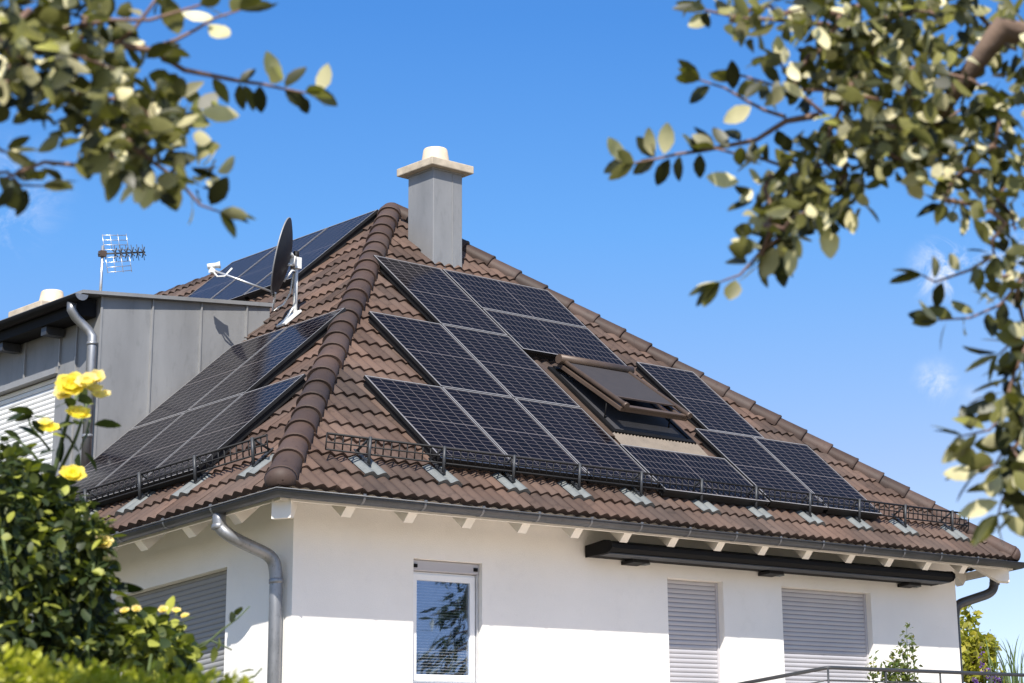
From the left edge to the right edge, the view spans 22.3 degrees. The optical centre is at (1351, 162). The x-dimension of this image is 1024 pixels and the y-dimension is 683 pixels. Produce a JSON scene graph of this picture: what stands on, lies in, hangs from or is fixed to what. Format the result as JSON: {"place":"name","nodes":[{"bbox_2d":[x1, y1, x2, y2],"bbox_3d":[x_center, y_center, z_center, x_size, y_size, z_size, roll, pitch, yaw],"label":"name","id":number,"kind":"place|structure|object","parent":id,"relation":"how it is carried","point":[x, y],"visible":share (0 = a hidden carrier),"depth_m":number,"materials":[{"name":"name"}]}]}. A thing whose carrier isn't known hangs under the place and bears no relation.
{"place":"outdoors","nodes":[
{"label":"outdoors","id":0,"kind":"place"},
{"bbox_2d":[0,639,253,682],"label":"hedge","id":1,"kind":"object","parent":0,"point":[73,671],"visible":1,"depth_m":3.59,"materials":[{"name":"green plant"}]},
{"bbox_2d":[0,369,262,682],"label":"rose bush","id":2,"kind":"object","parent":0,"point":[58,585],"visible":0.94,"depth_m":5.57,"materials":[{"name":"green plant"}]},
{"bbox_2d":[0,0,337,237],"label":"broadleaf tree","id":3,"kind":"object","parent":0,"point":[136,122],"visible":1,"depth_m":3.23,"materials":[{"name":"green plant"}]},
{"bbox_2d":[0,146,1023,682],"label":"house","id":4,"kind":"structure","parent":0,"point":[310,554],"depth_m":26.14,"materials":[{"name":"brown tile"}]},
{"bbox_2d":[98,234,145,290],"bbox_3d":[-14.814,1.337,27.648,0.118,1.013,0.553,-21,-22,36],"label":"tv antenna","id":5,"kind":"object","parent":4,"relation":"attached to","point":[102,253],"visible":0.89,"depth_m":27.67,"materials":[{"name":"metal"}]},
{"bbox_2d":[69,412,184,500],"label":"solar panel","id":6,"kind":"object","parent":4,"relation":"attached to","point":[118,453],"visible":0.51,"depth_m":25.36,"materials":[{"name":"black glass"}]},
{"bbox_2d":[81,393,243,509],"bbox_3d":[-12.789,3.111,24.709,1.000,1.223,1.292,-16,-20,27],"label":"solar panel","id":7,"kind":"object","parent":4,"relation":"attached to","point":[170,440],"visible":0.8,"depth_m":24.71,"materials":[{"name":"black glass"}]},
{"bbox_2d":[76,434,273,519],"bbox_3d":[-14.599,4.048,24.785,9.054,0.445,0.355,-16,-20,27],"label":"snow guard","id":8,"kind":"object","parent":4,"relation":"on","point":[252,469],"visible":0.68,"depth_m":23.31,"materials":[{"name":"grey paint"}]},
{"bbox_2d":[131,327,286,428],"bbox_3d":[-13.177,2.517,26.578,1.000,1.223,1.292,-16,-20,27],"label":"solar panel","id":9,"kind":"object","parent":4,"relation":"attached to","point":[192,392],"visible":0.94,"depth_m":26.54,"materials":[{"name":"black glass"}]},
{"bbox_2d":[134,374,305,492],"bbox_3d":[-11.914,2.854,24.252,1.000,1.223,1.292,-16,-20,27],"label":"solar panel","id":10,"kind":"object","parent":4,"relation":"attached to","point":[241,418],"visible":0.99,"depth_m":24.21,"materials":[{"name":"black glass"}]},
{"bbox_2d":[188,246,276,298],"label":"solar panel","id":11,"kind":"object","parent":4,"relation":"on","point":[213,286],"visible":0.35,"depth_m":31.41,"materials":[{"name":"glass"}]},
{"bbox_2d":[207,217,301,327],"bbox_3d":[-13.159,1.339,27.732,0.936,1.293,0.824,-9,-18,5],"label":"satellite dish","id":12,"kind":"object","parent":4,"relation":"on","point":[285,257],"visible":1,"depth_m":27.65,"materials":[{"name":"black metal"}]},
{"bbox_2d":[188,308,345,410],"bbox_3d":[-12.302,2.260,26.122,1.000,1.223,1.292,-16,-20,27],"label":"solar panel","id":13,"kind":"object","parent":4,"relation":"attached to","point":[269,362],"visible":0.96,"depth_m":26.02,"materials":[{"name":"black glass"}]},
{"bbox_2d":[211,228,326,300],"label":"solar panel","id":14,"kind":"object","parent":4,"relation":"on","point":[255,274],"visible":0.46,"depth_m":30.67,"materials":[{"name":"glass"}]},
{"bbox_2d":[244,209,378,298],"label":"solar panel","id":15,"kind":"object","parent":4,"relation":"on","point":[320,248],"visible":0.75,"depth_m":30.21,"materials":[{"name":"glass"}]},
{"bbox_2d":[368,311,511,396],"bbox_3d":[-10.661,2.274,26.841,1.292,1.223,1.000,-16,-20,27],"label":"solar panel","id":16,"kind":"object","parent":4,"relation":"on","point":[435,354],"visible":0.99,"depth_m":26.77,"materials":[{"name":"black glass"}]},
{"bbox_2d":[363,375,517,473],"bbox_3d":[-9.953,2.858,25.068,1.292,1.223,1.000,-16,-20,27],"label":"solar panel","id":17,"kind":"object","parent":4,"relation":"attached to","point":[428,414],"visible":1,"depth_m":25.01,"materials":[{"name":"black glass"}]},
{"bbox_2d":[373,255,507,335],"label":"solar panel","id":18,"kind":"object","parent":4,"relation":"attached to","point":[435,295],"visible":0.97,"depth_m":28.55,"materials":[{"name":"black glass"}]},
{"bbox_2d":[411,560,478,682],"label":"window","id":19,"kind":"structure","parent":4,"relation":"in","point":[438,587],"depth_m":24.23,"materials":[{"name":"white glass"}]},
{"bbox_2d":[442,324,580,407],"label":"solar panel","id":20,"kind":"object","parent":4,"relation":"on","point":[510,366],"visible":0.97,"depth_m":27.68,"materials":[{"name":"black glass"}]},
{"bbox_2d":[442,269,586,327],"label":"solar panel","id":21,"kind":"object","parent":4,"relation":"on","point":[507,297],"visible":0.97,"depth_m":29.94,"materials":[{"name":"black glass"}]},
{"bbox_2d":[442,387,589,481],"bbox_3d":[-9.446,3.071,25.921,1.292,1.223,1.000,-16,-20,27],"label":"solar panel","id":22,"kind":"object","parent":4,"relation":"on","point":[509,426],"visible":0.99,"depth_m":25.91,"materials":[{"name":"black glass"}]},
{"bbox_2d":[482,309,626,365],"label":"solar panel","id":23,"kind":"object","parent":4,"relation":"on","point":[538,338],"visible":0.74,"depth_m":29.35,"materials":[{"name":"black glass"}]},
{"bbox_2d":[514,398,656,489],"bbox_3d":[-8.936,3.284,26.778,1.292,1.223,1.000,-16,-20,27],"label":"solar panel","id":24,"kind":"object","parent":4,"relation":"attached to","point":[579,435],"visible":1,"depth_m":26.77,"materials":[{"name":"black glass"}]},
{"bbox_2d":[539,354,707,455],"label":"roof window","id":25,"kind":"structure","parent":4,"relation":"in","point":[625,406],"depth_m":28.43,"materials":[{"name":"metal"}]},
{"bbox_2d":[325,432,970,541],"bbox_3d":[-7.757,3.967,27.183,0.355,0.445,10.054,-16,-20,27],"label":"snow guard","id":26,"kind":"object","parent":4,"relation":"on","point":[368,465],"visible":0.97,"depth_m":26.10,"materials":[{"name":"grey paint"}]},
{"bbox_2d":[619,444,769,507],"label":"solar panel","id":27,"kind":"object","parent":4,"relation":"on","point":[667,462],"visible":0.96,"depth_m":27.64,"materials":[{"name":"black glass"}]},
{"bbox_2d":[635,362,763,437],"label":"solar panel","id":28,"kind":"object","parent":4,"relation":"on","point":[702,402],"visible":0.97,"depth_m":30.15,"materials":[{"name":"black glass"}]},
{"bbox_2d":[694,428,827,512],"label":"solar panel","id":29,"kind":"object","parent":4,"relation":"attached to","point":[752,461],"visible":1,"depth_m":29.04,"materials":[{"name":"black glass"}]},
{"bbox_2d":[585,540,955,587],"bbox_3d":[-6.958,4.967,28.221,0.450,0.204,5.942,-16,-20,27],"label":"awning","id":30,"kind":"object","parent":4,"relation":"attached to","point":[635,554],"visible":1,"depth_m":27.73,"materials":[{"name":"metal"}]},
{"bbox_2d":[753,437,881,519],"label":"solar panel","id":31,"kind":"object","parent":4,"relation":"attached to","point":[810,469],"visible":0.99,"depth_m":29.92,"materials":[{"name":"black glass"}]},
{"bbox_2d":[738,666,1023,682],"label":"balcony railing","id":32,"kind":"object","parent":4,"relation":"attached to","point":[886,670],"visible":1,"depth_m":26.83,"materials":[{"name":"grey metal"}]},
{"bbox_2d":[0,0,1023,682],"label":"sky","id":33,"kind":"structure","parent":0,"point":[530,95],"materials":[{"name":"blue"}]},
{"bbox_2d":[603,0,1023,547],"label":"broadleaf tree","id":34,"kind":"object","parent":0,"point":[928,132],"visible":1,"depth_m":3.59,"materials":[{"name":"green plant"}]},
{"bbox_2d":[960,605,1004,682],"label":"broadleaf tree","id":35,"kind":"object","parent":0,"point":[973,642],"visible":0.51,"depth_m":35.17,"materials":[{"name":"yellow plant"}]},
{"bbox_2d":[972,647,1002,682],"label":"flowering plant","id":36,"kind":"object","parent":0,"point":[984,670],"visible":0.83,"depth_m":29.07,"materials":[{"name":"purple plant"}]},
{"bbox_2d":[984,636,1023,682],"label":"ornamental grass","id":37,"kind":"object","parent":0,"point":[1008,679],"depth_m":29.47,"materials":[{"name":"green plant"}]},
{"bbox_3d":[-5.505,6.647,27.282,0.350,0.838,0.980,-16,-20,27],"label":"planter","id":38,"kind":"object","parent":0,"visible":0},
{"bbox_2d":[865,623,922,682],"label":"potted shrub","id":39,"kind":"object","parent":38,"relation":"in","point":[894,676],"visible":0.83,"depth_m":27.73,"materials":[{"name":"green plant"}]}
]}

